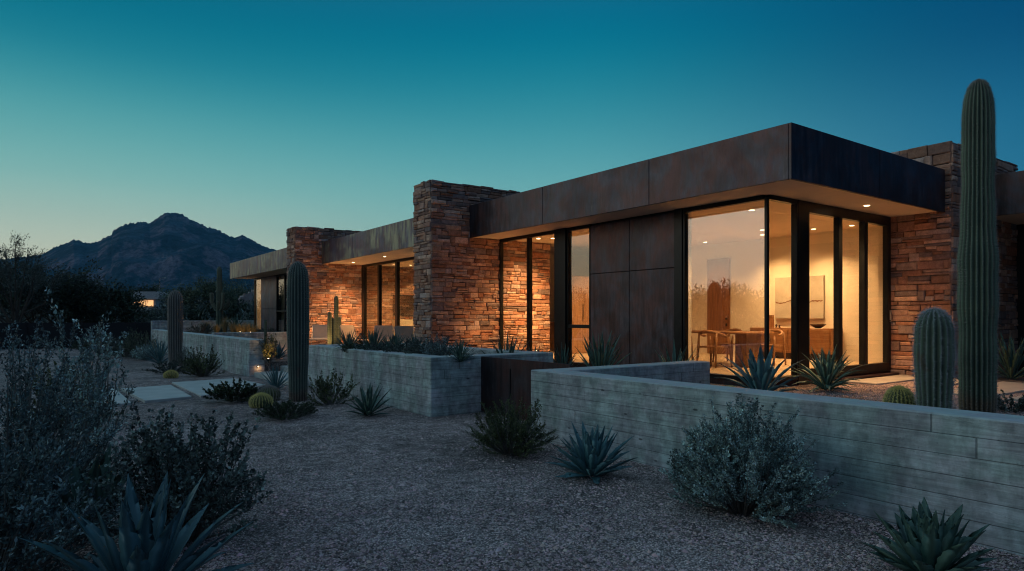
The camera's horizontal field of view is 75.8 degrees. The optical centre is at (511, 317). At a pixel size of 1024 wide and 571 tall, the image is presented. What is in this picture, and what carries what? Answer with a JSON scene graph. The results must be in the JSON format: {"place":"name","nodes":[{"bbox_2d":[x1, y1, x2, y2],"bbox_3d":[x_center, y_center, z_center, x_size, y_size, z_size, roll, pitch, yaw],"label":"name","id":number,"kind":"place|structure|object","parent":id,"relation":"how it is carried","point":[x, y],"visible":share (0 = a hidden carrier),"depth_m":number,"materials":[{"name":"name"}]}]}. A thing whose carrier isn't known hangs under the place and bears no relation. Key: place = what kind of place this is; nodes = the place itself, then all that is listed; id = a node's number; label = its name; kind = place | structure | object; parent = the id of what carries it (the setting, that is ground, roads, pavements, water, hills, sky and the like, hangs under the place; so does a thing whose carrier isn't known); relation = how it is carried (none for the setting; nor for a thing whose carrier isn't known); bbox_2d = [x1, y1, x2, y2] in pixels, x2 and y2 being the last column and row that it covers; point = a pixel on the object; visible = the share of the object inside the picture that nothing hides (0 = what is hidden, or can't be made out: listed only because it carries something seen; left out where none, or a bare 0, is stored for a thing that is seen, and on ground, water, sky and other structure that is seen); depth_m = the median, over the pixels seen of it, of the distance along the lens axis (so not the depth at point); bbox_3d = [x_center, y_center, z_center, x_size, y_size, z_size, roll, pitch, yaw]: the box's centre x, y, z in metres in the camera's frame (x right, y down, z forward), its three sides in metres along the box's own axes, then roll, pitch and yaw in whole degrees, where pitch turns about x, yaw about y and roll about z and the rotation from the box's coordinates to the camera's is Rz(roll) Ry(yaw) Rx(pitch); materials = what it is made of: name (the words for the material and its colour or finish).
{"place":"outdoors","nodes":[
{"label":"outdoors","id":0,"kind":"place"},
{"bbox_2d":[0,213,275,313],"bbox_3d":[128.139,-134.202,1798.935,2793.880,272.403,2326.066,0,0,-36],"label":"mountain","id":1,"kind":"structure","parent":0,"point":[176,248],"depth_m":1425.16,"materials":[{"name":"stone"}]},
{"bbox_2d":[133,291,168,312],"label":"neighbour house","id":2,"kind":"structure","parent":0,"point":[152,297],"depth_m":75.30,"materials":[{"name":"paint"}]},
{"bbox_2d":[327,312,331,344],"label":"column cactus","id":3,"kind":"object","parent":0,"point":[329,328],"depth_m":22.75,"materials":[{"name":"green plant"}]},
{"bbox_2d":[334,296,338,343],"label":"column cactus","id":4,"kind":"object","parent":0,"point":[336,307],"depth_m":23.15,"materials":[{"name":"green plant"}]},
{"bbox_2d":[0,348,1023,570],"bbox_3d":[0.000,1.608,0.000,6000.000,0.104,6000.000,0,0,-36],"label":"ground","id":5,"kind":"structure","parent":0,"point":[138,376],"depth_m":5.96,"materials":[{"name":"grey gravel"}]},
{"bbox_2d":[0,230,72,322],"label":"desert tree","id":6,"kind":"object","parent":5,"relation":"on","point":[15,314],"visible":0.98,"depth_m":35.97,"materials":[{"name":"green plant"}]},
{"bbox_2d":[0,250,83,322],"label":"desert tree","id":7,"kind":"object","parent":5,"relation":"on","point":[2,298],"visible":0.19,"depth_m":38.54,"materials":[{"name":"green plant"}]},
{"bbox_2d":[0,254,112,322],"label":"desert tree","id":8,"kind":"object","parent":5,"relation":"on","point":[66,293],"visible":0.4,"depth_m":39.44,"materials":[{"name":"green plant"}]},
{"bbox_2d":[4,262,113,322],"bbox_3d":[-28.381,-0.863,40.809,7.268,4.926,6.847,0,0,33],"label":"desert tree","id":9,"kind":"object","parent":5,"relation":"on","point":[47,304],"visible":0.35,"depth_m":39.99,"materials":[{"name":"green plant"}]},
{"bbox_2d":[6,358,123,428],"bbox_3d":[-6.449,1.077,9.471,1.456,1.064,1.246,0,0,10],"label":"green shrub","id":10,"kind":"object","parent":5,"relation":"on","point":[48,384],"visible":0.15,"depth_m":9.34,"materials":[{"name":"green plant"}]},
{"bbox_2d":[0,315,143,501],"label":"silver bush","id":11,"kind":"object","parent":5,"relation":"on","point":[48,401],"visible":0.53,"depth_m":5.04,"materials":[{"name":"green plant"}]},
{"bbox_2d":[0,414,148,570],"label":"silver bush","id":12,"kind":"object","parent":5,"relation":"on","point":[27,509],"visible":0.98,"depth_m":3.96,"materials":[{"name":"green plant"}]},
{"bbox_2d":[0,322,150,348],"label":"wall","id":13,"kind":"structure","parent":5,"relation":"on","point":[28,330],"depth_m":33.95,"materials":[{"name":"grey concrete"}]},
{"bbox_2d":[0,287,151,477],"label":"silver bush","id":14,"kind":"object","parent":5,"relation":"on","point":[89,370],"visible":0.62,"depth_m":6.37,"materials":[{"name":"green plant"}]},
{"bbox_2d":[50,444,129,528],"bbox_3d":[-3.140,1.270,4.890,0.774,0.631,0.778,0,0,-36],"label":"shrub","id":15,"kind":"object","parent":5,"relation":"on","point":[97,470],"visible":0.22,"depth_m":4.88,"materials":[{"name":"green plant"}]},
{"bbox_2d":[55,388,130,405],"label":"paving slab","id":16,"kind":"structure","parent":5,"relation":"on","point":[120,398],"depth_m":12.52,"materials":[{"name":"concrete"}]},
{"bbox_2d":[47,283,154,322],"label":"desert tree","id":17,"kind":"object","parent":5,"relation":"on","point":[120,308],"visible":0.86,"depth_m":41.13,"materials":[{"name":"green plant"}]},
{"bbox_2d":[61,274,148,322],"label":"desert tree","id":18,"kind":"object","parent":5,"relation":"on","point":[133,292],"visible":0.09,"depth_m":43.23,"materials":[{"name":"green plant"}]},
{"bbox_2d":[0,282,253,322],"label":"desert scrub","id":19,"kind":"object","parent":5,"relation":"on","point":[248,307],"visible":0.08,"depth_m":46.69,"materials":[{"name":"green plant"}]},
{"bbox_2d":[16,472,253,570],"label":"agave","id":20,"kind":"object","parent":5,"relation":"on","point":[147,541],"visible":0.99,"depth_m":3.56,"materials":[{"name":"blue plant"}]},
{"bbox_2d":[113,327,163,357],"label":"shrub","id":21,"kind":"object","parent":5,"relation":"on","point":[129,346],"visible":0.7,"depth_m":25.49,"materials":[{"name":"green plant"}]},
{"bbox_2d":[129,342,159,359],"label":"agave plant","id":22,"kind":"object","parent":5,"relation":"on","point":[139,354],"visible":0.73,"depth_m":24.55,"materials":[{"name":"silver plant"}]},
{"bbox_2d":[121,385,190,402],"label":"paving slab","id":23,"kind":"structure","parent":5,"relation":"on","point":[152,394],"depth_m":13.50,"materials":[{"name":"concrete"}]},
{"bbox_2d":[137,339,182,363],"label":"yucca","id":24,"kind":"object","parent":5,"relation":"on","point":[161,354],"visible":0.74,"depth_m":22.14,"materials":[{"name":"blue plant"}]},
{"bbox_2d":[124,305,197,322],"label":"desert tree","id":25,"kind":"object","parent":5,"relation":"on","point":[157,316],"visible":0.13,"depth_m":47.23,"materials":[{"name":"green plant"}]},
{"bbox_2d":[141,359,188,373],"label":"green shrub","id":26,"kind":"object","parent":5,"relation":"on","point":[173,366],"visible":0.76,"depth_m":18.81,"materials":[{"name":"green plant"}]},
{"bbox_2d":[166,290,183,365],"bbox_3d":[-11.109,0.365,21.691,0.556,2.579,0.550,0,0,-36],"label":"saguaro","id":27,"kind":"object","parent":5,"relation":"on","point":[174,321],"visible":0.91,"depth_m":21.53,"materials":[{"name":"green plant"}]},
{"bbox_2d":[79,404,272,542],"bbox_3d":[-2.348,1.109,4.681,1.173,1.001,1.253,0,0,-13],"label":"leafy bush","id":28,"kind":"object","parent":5,"relation":"on","point":[180,464],"visible":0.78,"depth_m":4.60,"materials":[{"name":"green plant"}]},
{"bbox_2d":[153,284,210,312],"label":"desert tree","id":29,"kind":"object","parent":5,"relation":"on","point":[165,297],"visible":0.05,"depth_m":56.99,"materials":[{"name":"green plant"}]},
{"bbox_2d":[172,345,196,365],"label":"dry shrub","id":30,"kind":"object","parent":5,"relation":"on","point":[182,354],"visible":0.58,"depth_m":20.43,"materials":[{"name":"green plant"}]},
{"bbox_2d":[151,320,253,344],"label":"concrete wall","id":31,"kind":"structure","parent":5,"relation":"on","point":[162,325],"depth_m":35.95,"materials":[{"name":"grey concrete"}]},
{"bbox_2d":[178,344,227,376],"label":"green shrub","id":32,"kind":"object","parent":5,"relation":"on","point":[198,367],"visible":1,"depth_m":17.76,"materials":[{"name":"green plant"}]},
{"bbox_2d":[166,273,242,308],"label":"desert tree","id":33,"kind":"object","parent":5,"relation":"on","point":[189,297],"visible":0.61,"depth_m":54.09,"materials":[{"name":"green plant"}]},
{"bbox_2d":[152,329,264,376],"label":"concrete wall","id":34,"kind":"structure","parent":5,"relation":"on","point":[241,355],"depth_m":19.68,"materials":[{"name":"grey concrete"}]},
{"bbox_2d":[168,279,253,318],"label":"desert tree","id":35,"kind":"object","parent":5,"relation":"on","point":[238,290],"visible":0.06,"depth_m":58.31,"materials":[{"name":"green plant"}]},
{"bbox_2d":[183,299,252,320],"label":"desert tree","id":36,"kind":"object","parent":5,"relation":"on","point":[190,311],"visible":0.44,"depth_m":47.25,"materials":[{"name":"green plant"}]},
{"bbox_2d":[172,378,264,397],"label":"paving slab","id":37,"kind":"structure","parent":5,"relation":"on","point":[195,387],"depth_m":15.31,"materials":[{"name":"concrete"}]},
{"bbox_2d":[183,330,262,333],"bbox_3d":[-13.003,1.270,30.539,4.560,1.060,14.050,0,0,-36],"label":"raised bed","id":38,"kind":"object","parent":5,"relation":"on","point":[214,332],"depth_m":32.01,"materials":[{"name":"grey concrete"}]},
{"bbox_2d":[185,322,212,333],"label":"grey shrub","id":39,"kind":"object","parent":38,"relation":"on","point":[196,330],"visible":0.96,"depth_m":29.36,"materials":[{"name":"green plant"}]},
{"bbox_2d":[209,266,229,331],"bbox_3d":[-14.885,-0.925,33.452,1.060,3.389,0.471,0,0,13],"label":"saguaro","id":40,"kind":"object","parent":38,"relation":"on","point":[219,307],"visible":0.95,"depth_m":33.39,"materials":[{"name":"green plant"}]},
{"bbox_2d":[202,377,263,402],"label":"green shrub","id":41,"kind":"object","parent":5,"relation":"on","point":[228,391],"visible":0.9,"depth_m":12.27,"materials":[{"name":"green plant"}]},
{"bbox_2d":[212,332,286,349],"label":"concrete wall","id":42,"kind":"structure","parent":5,"relation":"on","point":[281,337],"depth_m":24.17,"materials":[{"name":"grey concrete"}]},
{"bbox_2d":[248,392,273,407],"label":"barrel cactus","id":43,"kind":"object","parent":5,"relation":"on","point":[255,400],"visible":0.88,"depth_m":11.53,"materials":[{"name":"green plant"}]},
{"bbox_2d":[257,385,281,400],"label":"barrel cactus","id":44,"kind":"object","parent":5,"relation":"on","point":[274,392],"visible":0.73,"depth_m":12.44,"materials":[{"name":"green plant"}]},
{"bbox_2d":[257,365,288,388],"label":"agave","id":45,"kind":"object","parent":5,"relation":"on","point":[274,378],"visible":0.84,"depth_m":14.25,"materials":[{"name":"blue plant"}]},
{"bbox_2d":[254,364,308,385],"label":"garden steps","id":46,"kind":"structure","parent":5,"relation":"on","point":[257,374],"depth_m":17.32,"materials":[{"name":"concrete"}]},
{"bbox_2d":[258,332,277,361],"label":"green shrub","id":47,"kind":"object","parent":46,"relation":"on","point":[269,351],"visible":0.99,"depth_m":17.86,"materials":[{"name":"green plant"}]},
{"bbox_2d":[252,397,317,419],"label":"green shrub","id":48,"kind":"object","parent":5,"relation":"on","point":[283,407],"visible":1,"depth_m":10.26,"materials":[{"name":"green plant"}]},
{"bbox_2d":[285,261,310,401],"bbox_3d":[-4.039,0.288,12.425,0.489,2.745,0.485,0,0,-36],"label":"saguaro","id":49,"kind":"object","parent":5,"relation":"on","point":[297,313],"visible":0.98,"depth_m":12.28,"materials":[{"name":"green plant"}]},
{"bbox_2d":[304,368,360,405],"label":"creosote bush","id":50,"kind":"object","parent":5,"relation":"on","point":[323,394],"visible":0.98,"depth_m":11.81,"materials":[{"name":"green plant"}]},
{"bbox_2d":[343,383,396,415],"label":"agave","id":51,"kind":"object","parent":5,"relation":"on","point":[367,403],"visible":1,"depth_m":10.51,"materials":[{"name":"green plant"}]},
{"bbox_2d":[309,344,552,416],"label":"concrete wall","id":52,"kind":"structure","parent":5,"relation":"on","point":[429,385],"depth_m":11.42,"materials":[{"name":"grey concrete"}]},
{"bbox_2d":[442,337,479,361],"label":"yucca","id":53,"kind":"object","parent":52,"relation":"on","point":[459,350],"visible":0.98,"depth_m":10.86,"materials":[{"name":"green plant"}]},
{"bbox_2d":[481,356,571,419],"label":"steel gate","id":54,"kind":"structure","parent":52,"relation":"attached to","point":[503,379],"depth_m":10.51,"materials":[{"name":"black metal"}]},
{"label":"planter soil","id":55,"kind":"structure","parent":52,"relation":"in","visible":0},
{"bbox_2d":[332,329,366,348],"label":"agave","id":56,"kind":"object","parent":55,"relation":"on","point":[349,339],"visible":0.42,"depth_m":13.92,"materials":[{"name":"green plant"}]},
{"bbox_2d":[340,339,369,352],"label":"planter shrub","id":57,"kind":"object","parent":55,"relation":"on","point":[348,346],"visible":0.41,"depth_m":13.48,"materials":[{"name":"green plant"}]},
{"bbox_2d":[352,327,386,350],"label":"yucca","id":58,"kind":"object","parent":55,"relation":"on","point":[372,338],"visible":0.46,"depth_m":13.22,"materials":[{"name":"green plant"}]},
{"bbox_2d":[379,333,405,350],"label":"yucca","id":59,"kind":"object","parent":55,"relation":"on","point":[394,339],"visible":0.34,"depth_m":12.84,"materials":[{"name":"green plant"}]},
{"bbox_2d":[382,337,426,352],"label":"planter shrub","id":60,"kind":"object","parent":55,"relation":"on","point":[395,348],"visible":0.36,"depth_m":12.35,"materials":[{"name":"green plant"}]},
{"bbox_2d":[402,337,441,353],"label":"planter shrub","id":61,"kind":"object","parent":55,"relation":"on","point":[412,348],"visible":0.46,"depth_m":11.81,"materials":[{"name":"green plant"}]},
{"bbox_2d":[419,332,456,355],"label":"planter shrub","id":62,"kind":"object","parent":55,"relation":"on","point":[437,349],"visible":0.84,"depth_m":11.39,"materials":[{"name":"green plant"}]},
{"bbox_2d":[465,394,559,457],"bbox_3d":[-0.019,1.268,7.732,1.087,0.678,1.080,0,0,12],"label":"green shrub","id":63,"kind":"object","parent":5,"relation":"on","point":[520,441],"visible":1,"depth_m":7.65,"materials":[{"name":"green plant"}]},
{"bbox_2d":[118,403,1023,570],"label":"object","id":64,"kind":"object","parent":5,"relation":"on","point":[522,547],"visible":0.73,"depth_m":4.79,"materials":[{"name":"gravel"}]},
{"bbox_2d":[545,421,637,483],"bbox_3d":[0.780,1.317,6.560,0.853,0.538,0.872,0,0,-36],"label":"agave","id":65,"kind":"object","parent":5,"relation":"on","point":[588,454],"visible":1,"depth_m":6.46,"materials":[{"name":"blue plant"}]},
{"bbox_2d":[230,122,1023,386],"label":"house","id":66,"kind":"structure","parent":5,"relation":"on","point":[662,252],"depth_m":14.49,"materials":[{"name":"brown metal"}]},
{"bbox_2d":[276,273,286,331],"bbox_3d":[-9.589,-0.583,29.874,0.114,3.067,7.255,0,0,-36],"label":"window","id":67,"kind":"structure","parent":66,"relation":"in","point":[285,274],"depth_m":32.35,"materials":[{"name":"metal"}]},
{"bbox_2d":[361,257,413,342],"bbox_3d":[-3.262,-0.493,22.813,0.114,3.247,9.560,0,0,-36],"label":"window","id":68,"kind":"structure","parent":66,"relation":"in","point":[397,262],"depth_m":25.32,"materials":[{"name":"metal"}]},
{"bbox_2d":[393,295,414,316],"bbox_3d":[-4.242,-0.485,27.932,1.800,0.910,0.130,0,0,-36],"label":"wall art","id":69,"kind":"object","parent":66,"relation":"attached to","point":[406,306],"visible":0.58,"depth_m":27.68,"materials":[{"name":"black glass"}]},
{"bbox_2d":[499,230,553,350],"bbox_3d":[0.397,-0.493,16.919,0.114,3.247,2.400,0,0,-36],"label":"window","id":70,"kind":"structure","parent":66,"relation":"in","point":[529,237],"depth_m":16.82,"materials":[{"name":"metal"}]},
{"bbox_2d":[567,224,591,366],"bbox_3d":[1.582,-0.493,15.276,0.114,3.247,0.828,0,0,-36],"label":"window","id":71,"kind":"structure","parent":66,"relation":"in","point":[569,234],"depth_m":15.55,"materials":[{"name":"metal"}]},
{"bbox_2d":[696,330,732,367],"bbox_3d":[4.246,0.656,13.852,0.548,0.791,0.599,0,0,-36],"label":"dining chair","id":72,"kind":"object","parent":66,"relation":"on","point":[702,333],"visible":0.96,"depth_m":13.76,"materials":[{"name":"brown wood"}]},
{"bbox_2d":[707,258,729,354],"bbox_3d":[5.903,-0.315,18.831,0.087,2.730,0.759,0,0,-36],"label":"door","id":73,"kind":"structure","parent":66,"relation":"in","point":[718,270],"depth_m":18.82,"materials":[{"name":"brown wood"}]},
{"bbox_2d":[683,195,765,380],"bbox_3d":[3.874,-0.493,12.098,0.114,3.247,1.755,0,0,-36],"label":"window","id":74,"kind":"structure","parent":66,"relation":"in","point":[761,197],"depth_m":12.74,"materials":[{"name":"metal"}]},
{"bbox_2d":[712,328,741,361],"bbox_3d":[5.058,0.656,15.300,0.548,0.791,0.599,0,0,-35],"label":"dining chair","id":75,"kind":"object","parent":66,"relation":"on","point":[732,339],"visible":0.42,"depth_m":15.35,"materials":[{"name":"brown wood"}]},
{"bbox_2d":[691,330,773,367],"bbox_3d":[4.436,0.677,14.790,1.000,0.745,2.600,0,0,-36],"label":"dining table","id":76,"kind":"object","parent":66,"relation":"on","point":[746,342],"visible":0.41,"depth_m":13.84,"materials":[{"name":"brown wood"}]},
{"bbox_2d":[761,329,786,365],"bbox_3d":[5.660,0.656,14.465,0.548,0.791,0.600,0,0,-38],"label":"dining chair","id":77,"kind":"object","parent":66,"relation":"on","point":[781,332],"visible":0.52,"depth_m":14.39,"materials":[{"name":"brown wood"}]},
{"bbox_2d":[766,195,797,382],"bbox_3d":[4.774,-0.493,11.631,0.859,3.247,0.114,0,0,-36],"label":"window","id":78,"kind":"structure","parent":66,"relation":"in","point":[793,202],"depth_m":11.83,"materials":[{"name":"metal"}]},
{"bbox_2d":[750,327,832,359],"bbox_3d":[7.139,0.660,16.654,0.575,0.780,2.200,0,0,-36],"label":"sideboard","id":79,"kind":"object","parent":66,"relation":"on","point":[820,338],"visible":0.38,"depth_m":16.01,"materials":[{"name":"brown wood"}]},
{"bbox_2d":[775,275,824,318],"bbox_3d":[7.353,-0.505,16.832,0.074,1.070,1.320,0,0,-36],"label":"painting","id":80,"kind":"object","parent":66,"relation":"attached to","point":[783,297],"visible":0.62,"depth_m":16.99,"materials":[{"name":"paper"}]},
{"bbox_2d":[810,202,890,377],"bbox_3d":[6.694,-0.493,13.016,3.152,3.247,0.114,0,0,-36],"label":"window","id":81,"kind":"structure","parent":66,"relation":"in","point":[838,214],"depth_m":13.26,"materials":[{"name":"metal"}]},
{"bbox_2d":[658,393,846,529],"bbox_3d":[1.920,1.114,5.405,1.357,0.991,1.354,0,0,-19],"label":"silver shrub","id":82,"kind":"object","parent":5,"relation":"on","point":[745,474],"visible":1,"depth_m":5.15,"materials":[{"name":"green plant"}]},
{"bbox_2d":[531,360,1023,556],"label":"concrete wall","id":83,"kind":"structure","parent":5,"relation":"on","point":[886,459],"depth_m":5.40,"materials":[{"name":"grey concrete"}]},
{"bbox_2d":[861,497,997,570],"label":"agave","id":84,"kind":"object","parent":5,"relation":"on","point":[924,539],"visible":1,"depth_m":3.92,"materials":[{"name":"green plant"}]},
{"bbox_2d":[0,0,1023,258],"label":"sky","id":85,"kind":"structure","parent":0,"point":[256,120],"materials":[{"name":"blue"}]},
{"bbox_2d":[265,352,1023,420],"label":"courtyard","id":86,"kind":"structure","parent":0,"point":[275,362],"depth_m":11.48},
{"bbox_2d":[481,332,526,353],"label":"agave","id":87,"kind":"object","parent":86,"relation":"on","point":[512,349],"visible":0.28,"depth_m":12.72,"materials":[{"name":"green plant"}]},
{"bbox_2d":[547,342,583,366],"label":"agave","id":88,"kind":"object","parent":86,"relation":"on","point":[564,359],"visible":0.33,"depth_m":13.14,"materials":[{"name":"green plant"}]},
{"bbox_2d":[576,331,631,366],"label":"agave","id":89,"kind":"object","parent":86,"relation":"on","point":[600,358],"visible":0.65,"depth_m":12.28,"materials":[{"name":"green plant"}]},
{"bbox_2d":[650,340,696,362],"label":"agave","id":90,"kind":"object","parent":86,"relation":"on","point":[680,357],"visible":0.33,"depth_m":11.56,"materials":[{"name":"green plant"}]},
{"bbox_2d":[719,344,804,391],"bbox_3d":[3.787,0.815,10.017,1.263,0.842,1.276,0,0,-36],"label":"agave","id":91,"kind":"object","parent":86,"relation":"on","point":[762,373],"visible":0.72,"depth_m":9.91,"materials":[{"name":"blue plant"}]},
{"bbox_2d":[789,344,868,392],"bbox_3d":[5.276,0.841,10.958,1.248,0.796,1.287,0,0,-36],"label":"agave","id":92,"kind":"object","parent":86,"relation":"on","point":[827,371],"visible":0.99,"depth_m":10.86,"materials":[{"name":"green plant"}]},
{"bbox_2d":[846,375,913,384],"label":"paving slab","id":93,"kind":"structure","parent":86,"relation":"on","point":[887,380],"depth_m":12.44,"materials":[{"name":"beige concrete"}]},
{"bbox_2d":[882,385,916,404],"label":"barrel cactus","id":94,"kind":"object","parent":86,"relation":"on","point":[900,394],"visible":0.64,"depth_m":8.11,"materials":[{"name":"green plant"}]},
{"bbox_2d":[786,381,1023,415],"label":"court gravel stones","id":95,"kind":"object","parent":86,"relation":"on","point":[866,386],"visible":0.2,"depth_m":10.70,"materials":[{"name":"brown gravel"}]},
{"bbox_2d":[909,305,958,408],"bbox_3d":[4.974,0.587,7.750,0.526,1.470,0.519,0,0,-36],"label":"saguaro","id":96,"kind":"object","parent":86,"relation":"on","point":[934,346],"visible":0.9,"depth_m":7.62,"materials":[{"name":"green plant"}]},
{"bbox_2d":[955,78,1000,412],"bbox_3d":[5.845,-0.857,8.251,0.495,4.322,0.493,0,0,-36],"label":"saguaro","id":97,"kind":"object","parent":86,"relation":"on","point":[977,275],"visible":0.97,"depth_m":8.13,"materials":[{"name":"green plant"}]},
{"bbox_2d":[953,381,1023,395],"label":"paving slab","id":98,"kind":"structure","parent":86,"relation":"on","point":[1007,388],"depth_m":11.04,"materials":[{"name":"beige concrete"}]},
{"bbox_2d":[997,333,1023,378],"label":"agave","id":99,"kind":"object","parent":86,"relation":"on","point":[1013,360],"visible":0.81,"depth_m":12.82,"materials":[{"name":"green plant"}]},
{"bbox_2d":[997,389,1023,412],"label":"green shrub","id":100,"kind":"object","parent":86,"relation":"on","point":[1018,406],"visible":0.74,"depth_m":8.54,"materials":[{"name":"green plant"}]},
{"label":"patio","id":101,"kind":"structure","parent":0,"visible":0},
{"bbox_2d":[309,325,326,344],"bbox_3d":[-7.011,0.743,23.929,0.644,0.943,0.807,0,0,-6],"label":"patio chair","id":102,"kind":"object","parent":101,"relation":"on","point":[319,332],"visible":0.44,"depth_m":24.21,"materials":[{"name":"fabric"}]},
{"bbox_2d":[339,325,368,341],"bbox_3d":[-5.421,0.743,22.616,0.807,0.943,0.644,0,0,34],"label":"patio chair","id":103,"kind":"object","parent":101,"relation":"on","point":[346,329],"visible":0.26,"depth_m":22.81,"materials":[{"name":"fabric"}]},
{"bbox_2d":[374,325,393,342],"bbox_3d":[-4.187,0.743,21.628,0.644,0.943,0.807,0,0,-16],"label":"patio chair","id":104,"kind":"object","parent":101,"relation":"on","point":[388,329],"visible":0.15,"depth_m":21.95,"materials":[{"name":"fabric"}]},
{"bbox_2d":[394,326,413,342],"bbox_3d":[-3.276,0.743,20.626,0.644,0.943,0.807,0,0,-26],"label":"patio chair","id":105,"kind":"object","parent":101,"relation":"on","point":[403,331],"visible":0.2,"depth_m":20.91,"materials":[{"name":"fabric"}]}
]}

